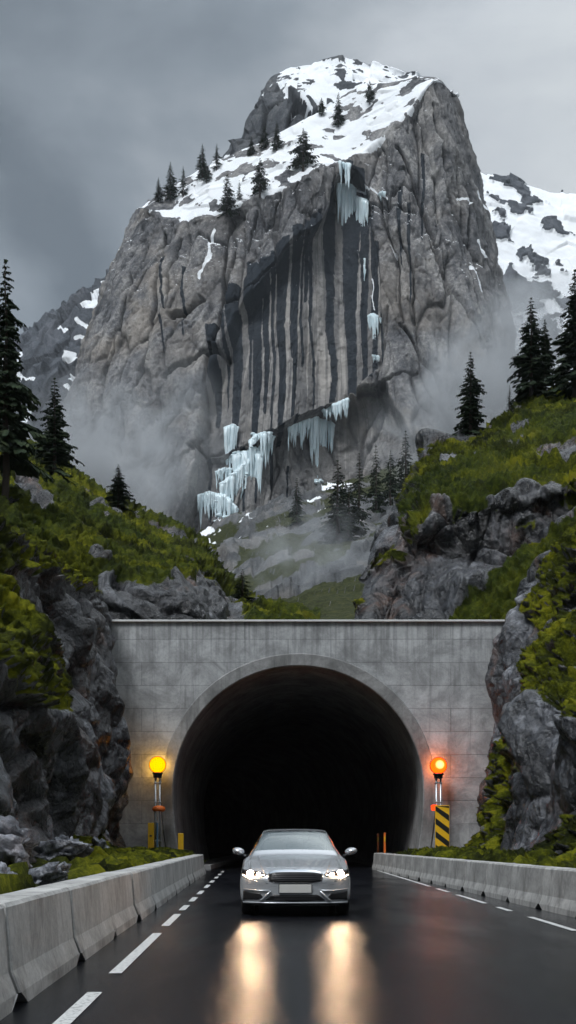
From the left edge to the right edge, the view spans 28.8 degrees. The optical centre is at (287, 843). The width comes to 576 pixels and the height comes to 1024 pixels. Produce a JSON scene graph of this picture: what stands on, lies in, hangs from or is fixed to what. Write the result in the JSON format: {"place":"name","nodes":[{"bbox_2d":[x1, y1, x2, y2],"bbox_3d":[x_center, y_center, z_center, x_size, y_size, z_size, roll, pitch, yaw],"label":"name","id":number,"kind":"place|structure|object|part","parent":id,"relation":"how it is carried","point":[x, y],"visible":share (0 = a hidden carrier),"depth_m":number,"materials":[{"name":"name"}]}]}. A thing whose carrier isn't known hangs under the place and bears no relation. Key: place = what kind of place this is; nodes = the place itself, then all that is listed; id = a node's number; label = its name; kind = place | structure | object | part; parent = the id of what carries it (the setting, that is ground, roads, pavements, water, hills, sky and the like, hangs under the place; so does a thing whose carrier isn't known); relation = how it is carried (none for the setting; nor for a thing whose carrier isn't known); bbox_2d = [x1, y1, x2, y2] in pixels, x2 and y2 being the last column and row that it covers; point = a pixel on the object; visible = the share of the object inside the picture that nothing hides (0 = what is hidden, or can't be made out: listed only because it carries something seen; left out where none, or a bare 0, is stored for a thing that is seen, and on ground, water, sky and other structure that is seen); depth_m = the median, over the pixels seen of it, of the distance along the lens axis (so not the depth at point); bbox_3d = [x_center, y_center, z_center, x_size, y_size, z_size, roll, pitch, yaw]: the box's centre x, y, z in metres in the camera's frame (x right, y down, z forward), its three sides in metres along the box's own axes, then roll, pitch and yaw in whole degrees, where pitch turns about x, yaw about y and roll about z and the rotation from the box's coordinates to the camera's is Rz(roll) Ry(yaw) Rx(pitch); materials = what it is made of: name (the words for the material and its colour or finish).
{"place":"outdoors","nodes":[
{"label":"outdoors","id":0,"kind":"place"},
{"bbox_2d":[1,268,108,441],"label":"ridge","id":1,"kind":"structure","parent":0,"point":[50,344],"depth_m":773.01,"materials":[{"name":"grey stone"}]},
{"bbox_2d":[0,515,206,893],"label":"cliff","id":2,"kind":"structure","parent":0,"point":[66,769],"depth_m":32.53,"materials":[{"name":"grey stone"}]},
{"bbox_2d":[0,861,16,873],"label":"boulder","id":3,"kind":"object","parent":2,"relation":"on","point":[4,869],"visible":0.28,"depth_m":13.76,"materials":[{"name":"grey stone"}]},
{"bbox_2d":[0,815,39,868],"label":"boulder","id":4,"kind":"object","parent":2,"relation":"on","point":[17,844],"visible":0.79,"depth_m":16.15,"materials":[{"name":"grey stone"}]},
{"bbox_2d":[28,861,71,885],"bbox_3d":[-3.506,0.554,15.499,1.186,0.402,0.700,-18,-15,-25],"label":"boulder","id":5,"kind":"object","parent":2,"relation":"on","point":[50,873],"visible":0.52,"depth_m":15.41,"materials":[{"name":"grey stone"}]},
{"bbox_2d":[33,839,93,860],"bbox_3d":[-4.203,0.176,19.955,1.791,0.454,0.856,-13,-23,25],"label":"boulder","id":6,"kind":"object","parent":2,"relation":"on","point":[72,849],"visible":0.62,"depth_m":19.69,"materials":[{"name":"grey stone"}]},
{"bbox_2d":[54,835,72,839],"bbox_3d":[-4.774,0.047,23.989,0.487,0.470,0.475,0,0,2],"label":"boulder","id":7,"kind":"object","parent":2,"relation":"on","point":[63,837],"visible":0.06,"depth_m":23.97,"materials":[{"name":"grey stone"}]},
{"bbox_2d":[92,836,109,848],"bbox_3d":[-5.553,0.061,33.039,0.444,0.542,0.794,-37,-21,-33],"label":"boulder","id":8,"kind":"object","parent":2,"relation":"on","point":[101,843],"visible":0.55,"depth_m":32.81,"materials":[{"name":"grey stone"}]},
{"bbox_2d":[0,515,207,891],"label":"moss tufts","id":9,"kind":"object","parent":2,"relation":"on","point":[66,650],"visible":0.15,"depth_m":35.95,"materials":[{"name":"green plant"}]},
{"bbox_2d":[148,756,165,848],"bbox_3d":[-5.733,-1.415,49.203,0.719,4.829,0.708,0,0,34],"label":"signal beacon","id":10,"kind":"object","parent":2,"relation":"on","point":[157,765],"visible":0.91,"depth_m":49.08,"materials":[{"name":"black paint"}]},
{"bbox_2d":[178,833,183,849],"bbox_3d":[-4.623,0.388,48.300,0.400,1.625,0.300,0,0,0],"label":"delineator post","id":11,"kind":"object","parent":2,"relation":"on","point":[180,840],"visible":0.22,"depth_m":48.27,"materials":[{"name":"yellow paint"}]},
{"bbox_2d":[0,437,321,619],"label":"hill","id":12,"kind":"structure","parent":0,"point":[179,593],"depth_m":67.81,"materials":[{"name":"green plant"}]},
{"bbox_2d":[0,259,52,499],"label":"spruce tree","id":13,"kind":"object","parent":12,"relation":"on","point":[16,448],"visible":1,"depth_m":65.86,"materials":[{"name":"green plant"}]},
{"bbox_2d":[31,378,84,486],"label":"spruce tree","id":14,"kind":"object","parent":12,"relation":"on","point":[55,450],"visible":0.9,"depth_m":85.79,"materials":[{"name":"green plant"}]},
{"bbox_2d":[105,464,134,511],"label":"spruce tree","id":15,"kind":"object","parent":12,"relation":"on","point":[119,497],"visible":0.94,"depth_m":89.89,"materials":[{"name":"green plant"}]},
{"bbox_2d":[226,569,257,601],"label":"spruce tree","id":16,"kind":"object","parent":12,"relation":"on","point":[242,591],"visible":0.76,"depth_m":78.97,"materials":[{"name":"green plant"}]},
{"bbox_2d":[0,853,575,1023],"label":"road","id":17,"kind":"structure","parent":0,"point":[388,949],"depth_m":11.08,"materials":[{"name":"black asphalt"}]},
{"bbox_2d":[0,905,17,1019],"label":"concrete barrier","id":18,"kind":"object","parent":17,"relation":"on","point":[8,996],"visible":0.94,"depth_m":8.00,"materials":[{"name":"grey concrete"}]},
{"bbox_2d":[0,887,79,1001],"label":"concrete barrier","id":19,"kind":"object","parent":17,"relation":"on","point":[43,953],"visible":0.94,"depth_m":9.32,"materials":[{"name":"grey concrete"}]},
{"bbox_2d":[35,878,115,959],"bbox_3d":[-2.424,0.829,12.700,0.606,0.782,2.956,0,0,-2],"label":"concrete barrier","id":20,"kind":"object","parent":17,"relation":"on","point":[93,929],"visible":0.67,"depth_m":12.35,"materials":[{"name":"grey concrete"}]},
{"bbox_2d":[79,872,137,935],"bbox_3d":[-2.550,0.829,15.700,0.604,0.783,2.956,0,0,-2],"label":"concrete barrier","id":21,"kind":"object","parent":17,"relation":"on","point":[123,915],"visible":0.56,"depth_m":15.51,"materials":[{"name":"grey concrete"}]},
{"bbox_2d":[111,868,154,919],"bbox_3d":[-2.628,0.830,18.700,0.605,0.781,2.956,0,0,-2],"label":"concrete barrier","id":22,"kind":"object","parent":17,"relation":"on","point":[143,903],"visible":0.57,"depth_m":18.31,"materials":[{"name":"grey concrete"}]},
{"bbox_2d":[130,864,167,908],"bbox_3d":[-2.738,0.829,21.700,0.606,0.782,2.956,0,0,-2],"label":"concrete barrier","id":23,"kind":"object","parent":17,"relation":"on","point":[159,896],"visible":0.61,"depth_m":21.51,"materials":[{"name":"grey concrete"}]},
{"bbox_2d":[144,862,176,899],"bbox_3d":[-2.855,0.829,24.700,0.604,0.783,2.956,0,0,-2],"label":"concrete barrier","id":24,"kind":"object","parent":17,"relation":"on","point":[170,889],"visible":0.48,"depth_m":24.63,"materials":[{"name":"grey concrete"}]},
{"bbox_2d":[159,860,183,893],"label":"concrete barrier","id":25,"kind":"object","parent":17,"relation":"on","point":[178,883],"visible":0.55,"depth_m":27.51,"materials":[{"name":"grey concrete"}]},
{"bbox_2d":[168,858,188,888],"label":"concrete barrier","id":26,"kind":"object","parent":17,"relation":"on","point":[184,878],"visible":0.42,"depth_m":30.68,"materials":[{"name":"grey concrete"}]},
{"bbox_2d":[178,857,193,884],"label":"concrete barrier","id":27,"kind":"object","parent":17,"relation":"on","point":[189,870],"visible":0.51,"depth_m":33.47,"materials":[{"name":"grey concrete"}]},
{"bbox_2d":[184,856,198,880],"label":"concrete barrier","id":28,"kind":"object","parent":17,"relation":"on","point":[194,868],"visible":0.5,"depth_m":36.49,"materials":[{"name":"grey concrete"}]},
{"bbox_2d":[188,855,202,877],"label":"concrete barrier","id":29,"kind":"object","parent":17,"relation":"on","point":[199,870],"visible":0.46,"depth_m":39.80,"materials":[{"name":"grey concrete"}]},
{"bbox_2d":[193,854,205,874],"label":"concrete barrier","id":30,"kind":"object","parent":17,"relation":"on","point":[202,864],"visible":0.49,"depth_m":42.91,"materials":[{"name":"grey concrete"}]},
{"bbox_2d":[232,829,356,913],"bbox_3d":[0.120,0.465,20.468,2.221,1.471,4.743,0,0,0],"label":"saloon car","id":31,"kind":"object","parent":17,"relation":"on","point":[294,867],"visible":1,"depth_m":18.48,"materials":[{"name":"silver metal"}]},
{"bbox_3d":[-0.577,-0.001,21.026,0.251,0.445,2.134,0,0,0],"label":"side window","id":32,"kind":"part","parent":31,"relation":"part of","materials":[{"name":"glass"}]},
{"bbox_3d":[0.817,-0.001,21.026,0.251,0.445,2.134,0,0,0],"label":"side window","id":33,"kind":"part","parent":31,"relation":"part of","materials":[{"name":"glass"}]},
{"bbox_2d":[53,871,575,1023],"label":"road markings","id":34,"kind":"object","parent":17,"relation":"on","point":[71,1014],"visible":0.98,"depth_m":11.51,"materials":[{"name":"paint"}]},
{"bbox_2d":[372,853,379,869],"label":"concrete barrier","id":35,"kind":"object","parent":17,"relation":"on","point":[375,862],"visible":0.46,"depth_m":50.33,"materials":[{"name":"grey concrete"}]},
{"bbox_2d":[377,833,378,852],"bbox_3d":[4.620,0.250,57.490,0.100,1.500,0.070,0,0,0],"label":"reflector post","id":36,"kind":"object","parent":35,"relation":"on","point":[377,842],"visible":0.75,"depth_m":57.48,"materials":[{"name":"orange paint"}]},
{"bbox_2d":[377,853,390,871],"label":"concrete barrier","id":37,"kind":"object","parent":17,"relation":"on","point":[382,861],"visible":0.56,"depth_m":47.70,"materials":[{"name":"grey concrete"}]},
{"bbox_2d":[384,854,396,873],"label":"concrete barrier","id":38,"kind":"object","parent":17,"relation":"on","point":[389,863],"visible":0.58,"depth_m":44.99,"materials":[{"name":"grey concrete"}]},
{"bbox_2d":[391,854,403,875],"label":"concrete barrier","id":39,"kind":"object","parent":17,"relation":"on","point":[397,861],"visible":0.52,"depth_m":42.46,"materials":[{"name":"grey concrete"}]},
{"bbox_2d":[399,855,415,877],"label":"concrete barrier","id":40,"kind":"object","parent":17,"relation":"on","point":[405,866],"visible":0.55,"depth_m":39.92,"materials":[{"name":"grey concrete"}]},
{"bbox_2d":[409,856,427,879],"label":"concrete barrier","id":41,"kind":"object","parent":17,"relation":"on","point":[416,869],"visible":0.6,"depth_m":37.07,"materials":[{"name":"grey concrete"}]},
{"bbox_2d":[420,857,440,882],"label":"concrete barrier","id":42,"kind":"object","parent":17,"relation":"on","point":[428,866],"visible":0.56,"depth_m":34.60,"materials":[{"name":"grey concrete"}]},
{"bbox_2d":[432,858,453,885],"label":"concrete barrier","id":43,"kind":"object","parent":17,"relation":"on","point":[441,868],"visible":0.59,"depth_m":32.10,"materials":[{"name":"grey concrete"}]},
{"bbox_2d":[446,859,477,889],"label":"concrete barrier","id":44,"kind":"object","parent":17,"relation":"on","point":[456,878],"visible":0.63,"depth_m":29.32,"materials":[{"name":"grey concrete"}]},
{"bbox_2d":[463,861,502,894],"bbox_3d":[4.726,0.830,26.900,0.605,0.781,2.556,0,0,-1],"label":"concrete barrier","id":45,"kind":"object","parent":17,"relation":"on","point":[476,877],"visible":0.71,"depth_m":26.75,"materials":[{"name":"grey concrete"}]},
{"bbox_2d":[484,862,530,900],"bbox_3d":[4.797,0.829,24.300,0.604,0.783,2.556,0,0,-1],"label":"concrete barrier","id":46,"kind":"object","parent":17,"relation":"on","point":[499,879],"visible":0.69,"depth_m":24.22,"materials":[{"name":"grey concrete"}]},
{"bbox_2d":[508,865,552,907],"bbox_3d":[4.829,0.829,21.700,0.606,0.782,2.556,0,0,-1],"label":"concrete barrier","id":47,"kind":"object","parent":17,"relation":"on","point":[527,881],"visible":0.71,"depth_m":21.53,"materials":[{"name":"grey concrete"}]},
{"bbox_2d":[539,867,575,917],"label":"concrete barrier","id":48,"kind":"object","parent":17,"relation":"on","point":[559,891],"visible":0.95,"depth_m":19.21,"materials":[{"name":"grey concrete"}]},
{"bbox_2d":[0,0,575,343],"label":"sky","id":49,"kind":"structure","parent":0,"point":[98,98],"materials":[{"name":"grey"}]},
{"bbox_2d":[61,76,521,533],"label":"mountain","id":50,"kind":"structure","parent":0,"point":[206,325],"depth_m":470.13,"materials":[{"name":"grey stone"}]},
{"bbox_2d":[154,177,162,201],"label":"spruce tree","id":51,"kind":"object","parent":50,"relation":"on","point":[159,195],"visible":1,"depth_m":515.53,"materials":[{"name":"green plant"}]},
{"bbox_2d":[162,162,178,200],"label":"spruce tree","id":52,"kind":"object","parent":50,"relation":"on","point":[171,189],"visible":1,"depth_m":513.91,"materials":[{"name":"green plant"}]},
{"bbox_2d":[177,166,187,197],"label":"spruce tree","id":53,"kind":"object","parent":50,"relation":"on","point":[182,187],"visible":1,"depth_m":510.85,"materials":[{"name":"green plant"}]},
{"bbox_2d":[195,145,206,180],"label":"spruce tree","id":54,"kind":"object","parent":50,"relation":"on","point":[201,162],"visible":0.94,"depth_m":509.29,"materials":[{"name":"green plant"}]},
{"bbox_2d":[199,162,212,183],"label":"spruce tree","id":55,"kind":"object","parent":50,"relation":"on","point":[207,174],"visible":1,"depth_m":505.77,"materials":[{"name":"green plant"}]},
{"bbox_2d":[210,145,221,170],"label":"spruce tree","id":56,"kind":"object","parent":50,"relation":"on","point":[216,154],"visible":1,"depth_m":507.40,"materials":[{"name":"green plant"}]},
{"bbox_2d":[197,491,238,529],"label":"frozen waterfall","id":57,"kind":"structure","parent":50,"relation":"on","point":[218,503],"depth_m":448.10,"materials":[{"name":"white ice"}]},
{"bbox_2d":[215,467,231,488],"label":"frozen waterfall","id":58,"kind":"structure","parent":50,"relation":"on","point":[219,473],"depth_m":451.43,"materials":[{"name":"white ice"}]},
{"bbox_2d":[216,171,238,217],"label":"spruce tree","id":59,"kind":"object","parent":50,"relation":"on","point":[227,201],"visible":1,"depth_m":482.72,"materials":[{"name":"green plant"}]},
{"bbox_2d":[223,424,238,467],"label":"frozen waterfall","id":60,"kind":"structure","parent":50,"relation":"on","point":[230,435],"depth_m":454.36,"materials":[{"name":"white ice"}]},
{"bbox_2d":[235,180,241,215],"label":"spruce tree","id":61,"kind":"object","parent":50,"relation":"on","point":[239,195],"visible":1,"depth_m":483.39,"materials":[{"name":"green plant"}]},
{"bbox_2d":[230,450,263,493],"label":"frozen waterfall","id":62,"kind":"structure","parent":50,"relation":"on","point":[238,458],"depth_m":452.49,"materials":[{"name":"white ice"}]},
{"bbox_2d":[219,436,275,501],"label":"frozen waterfall","id":63,"kind":"structure","parent":50,"relation":"on","point":[230,483],"depth_m":451.58,"materials":[{"name":"white ice"}]},
{"bbox_2d":[246,137,256,155],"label":"spruce tree","id":64,"kind":"object","parent":50,"relation":"on","point":[251,150],"visible":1,"depth_m":503.40,"materials":[{"name":"green plant"}]},
{"bbox_2d":[247,431,272,478],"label":"frozen waterfall","id":65,"kind":"structure","parent":50,"relation":"on","point":[264,436],"depth_m":451.75,"materials":[{"name":"white ice"}]},
{"bbox_2d":[250,158,270,197],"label":"spruce tree","id":66,"kind":"object","parent":50,"relation":"on","point":[260,182],"visible":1,"depth_m":477.74,"materials":[{"name":"green plant"}]},
{"bbox_2d":[257,126,269,148],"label":"spruce tree","id":67,"kind":"object","parent":50,"relation":"on","point":[263,141],"visible":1,"depth_m":504.63,"materials":[{"name":"green plant"}]},
{"bbox_2d":[268,121,284,150],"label":"spruce tree","id":68,"kind":"object","parent":50,"relation":"on","point":[276,144],"visible":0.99,"depth_m":499.04,"materials":[{"name":"green plant"}]},
{"bbox_2d":[285,128,319,171],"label":"spruce tree","id":69,"kind":"object","parent":50,"relation":"on","point":[303,157],"visible":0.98,"depth_m":481.04,"materials":[{"name":"green plant"}]},
{"bbox_2d":[287,416,318,453],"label":"frozen waterfall","id":70,"kind":"structure","parent":50,"relation":"on","point":[296,429],"depth_m":456.73,"materials":[{"name":"white ice"}]},
{"bbox_2d":[308,418,334,483],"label":"frozen waterfall","id":71,"kind":"structure","parent":50,"relation":"on","point":[325,426],"depth_m":464.08,"materials":[{"name":"white ice"}]},
{"bbox_2d":[222,55,420,158],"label":"summit","id":72,"kind":"structure","parent":50,"relation":"attached to","point":[290,97],"depth_m":569.68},
{"bbox_2d":[317,97,326,115],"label":"spruce tree","id":73,"kind":"object","parent":50,"relation":"on","point":[321,107],"visible":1,"depth_m":512.60,"materials":[{"name":"green plant"}]},
{"bbox_2d":[322,398,349,420],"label":"frozen waterfall","id":74,"kind":"structure","parent":50,"relation":"on","point":[336,409],"depth_m":457.41,"materials":[{"name":"white ice"}]},
{"bbox_2d":[329,94,345,126],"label":"spruce tree","id":75,"kind":"object","parent":50,"relation":"on","point":[338,115],"visible":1,"depth_m":505.00,"materials":[{"name":"green plant"}]},
{"bbox_2d":[338,160,351,189],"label":"frozen waterfall","id":76,"kind":"structure","parent":50,"relation":"on","point":[346,166],"depth_m":478.61,"materials":[{"name":"white ice"}]},
{"bbox_2d":[336,183,356,224],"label":"frozen waterfall","id":77,"kind":"structure","parent":50,"relation":"on","point":[345,196],"depth_m":487.34,"materials":[{"name":"grey ice"}]},
{"bbox_2d":[355,195,369,226],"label":"frozen waterfall","id":78,"kind":"structure","parent":50,"relation":"on","point":[362,209],"depth_m":484.65,"materials":[{"name":"white ice"}]},
{"bbox_2d":[363,258,365,279],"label":"frozen waterfall","id":79,"kind":"structure","parent":50,"relation":"on","point":[364,265],"depth_m":477.61,"materials":[{"name":"white ice"}]},
{"bbox_2d":[363,81,374,104],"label":"spruce tree","id":80,"kind":"object","parent":50,"relation":"on","point":[369,93],"visible":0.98,"depth_m":502.17,"materials":[{"name":"green plant"}]},
{"bbox_2d":[367,313,381,338],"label":"frozen waterfall","id":81,"kind":"structure","parent":50,"relation":"on","point":[373,319],"depth_m":468.30,"materials":[{"name":"white ice"}]},
{"bbox_2d":[372,354,379,362],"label":"frozen waterfall","id":82,"kind":"structure","parent":50,"relation":"on","point":[375,357],"depth_m":463.62,"materials":[{"name":"white ice"}]},
{"bbox_2d":[378,190,385,198],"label":"frozen waterfall","id":83,"kind":"structure","parent":50,"relation":"on","point":[381,193],"depth_m":472.03,"materials":[{"name":"white ice"}]},
{"bbox_2d":[198,453,417,619],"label":"valley slope","id":84,"kind":"structure","parent":0,"point":[267,550],"depth_m":268.31,"materials":[{"name":"green plant"}]},
{"bbox_2d":[285,478,309,527],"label":"spruce tree","id":85,"kind":"object","parent":84,"relation":"on","point":[297,511],"visible":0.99,"depth_m":349.87,"materials":[{"name":"green plant"}]},
{"bbox_2d":[312,460,366,544],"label":"spruce tree","id":86,"kind":"object","parent":84,"relation":"on","point":[347,521],"visible":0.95,"depth_m":261.74,"materials":[{"name":"green plant"}]},
{"bbox_2d":[329,479,370,541],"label":"spruce tree","id":87,"kind":"object","parent":84,"relation":"on","point":[357,530],"visible":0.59,"depth_m":269.84,"materials":[{"name":"green plant"}]},
{"bbox_2d":[350,453,370,518],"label":"spruce tree","id":88,"kind":"object","parent":84,"relation":"on","point":[357,485],"visible":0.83,"depth_m":299.91,"materials":[{"name":"green plant"}]},
{"bbox_2d":[363,446,388,512],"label":"spruce tree","id":89,"kind":"object","parent":84,"relation":"on","point":[378,502],"visible":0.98,"depth_m":319.88,"materials":[{"name":"green plant"}]},
{"bbox_2d":[381,451,400,505],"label":"spruce tree","id":90,"kind":"object","parent":84,"relation":"on","point":[391,483],"visible":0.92,"depth_m":329.92,"materials":[{"name":"green plant"}]},
{"bbox_2d":[395,431,413,493],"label":"spruce tree","id":91,"kind":"object","parent":84,"relation":"on","point":[401,481],"visible":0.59,"depth_m":339.80,"materials":[{"name":"green plant"}]},
{"bbox_2d":[352,381,575,619],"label":"hill","id":92,"kind":"structure","parent":0,"point":[446,564],"depth_m":64.83,"materials":[{"name":"green plant"}]},
{"bbox_2d":[452,352,486,435],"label":"spruce tree","id":93,"kind":"object","parent":92,"relation":"on","point":[469,423],"visible":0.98,"depth_m":88.86,"materials":[{"name":"green plant"}]},
{"bbox_2d":[506,385,513,411],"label":"spruce tree","id":94,"kind":"object","parent":92,"relation":"on","point":[509,403],"visible":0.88,"depth_m":94.97,"materials":[{"name":"green plant"}]},
{"bbox_2d":[507,298,557,403],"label":"spruce tree","id":95,"kind":"object","parent":92,"relation":"on","point":[531,362],"visible":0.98,"depth_m":94.77,"materials":[{"name":"green plant"}]},
{"bbox_2d":[538,319,558,389],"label":"spruce tree","id":96,"kind":"object","parent":92,"relation":"on","point":[546,347],"visible":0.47,"depth_m":95.81,"materials":[{"name":"green plant"}]},
{"bbox_2d":[542,269,575,399],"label":"spruce tree","id":97,"kind":"object","parent":92,"relation":"on","point":[564,374],"visible":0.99,"depth_m":91.83,"materials":[{"name":"green plant"}]},
{"bbox_2d":[396,520,575,867],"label":"cliff","id":98,"kind":"structure","parent":0,"point":[534,732],"depth_m":36.66,"materials":[{"name":"grey stone"}]},
{"bbox_2d":[430,757,446,840],"bbox_3d":[6.607,-1.547,49.200,0.706,4.494,0.706,0,0,45],"label":"signal beacon","id":99,"kind":"object","parent":98,"relation":"on","point":[438,766],"visible":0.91,"depth_m":49.05,"materials":[{"name":"black paint"}]},
{"bbox_2d":[435,805,448,847],"bbox_3d":[6.513,-0.200,47.330,0.600,2.800,0.120,0,0,0],"label":"hazard marker","id":100,"kind":"object","parent":98,"relation":"on","point":[441,825],"visible":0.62,"depth_m":47.27,"materials":[{"name":"black paint"}]},
{"bbox_2d":[413,522,575,864],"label":"moss tufts","id":101,"kind":"object","parent":98,"relation":"on","point":[526,687],"visible":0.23,"depth_m":41.55,"materials":[{"name":"plant"}]},
{"bbox_2d":[480,172,575,386],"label":"mountain","id":102,"kind":"structure","parent":0,"point":[534,229],"depth_m":918.76,"materials":[{"name":"white snow"}]},
{"label":"ground","id":103,"kind":"structure","parent":0,"visible":0},
{"bbox_2d":[110,620,504,869],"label":"tunnel portal","id":104,"kind":"object","parent":103,"relation":"on","point":[342,733],"visible":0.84,"depth_m":50.00,"materials":[{"name":"concrete"}]},
{"bbox_2d":[384,833,385,852],"bbox_3d":[4.620,0.250,53.490,0.100,1.500,0.070,0,0,0],"label":"reflector post","id":105,"kind":"object","parent":104,"relation":"on","point":[384,842],"visible":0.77,"depth_m":53.48,"materials":[{"name":"orange paint"}]}
]}

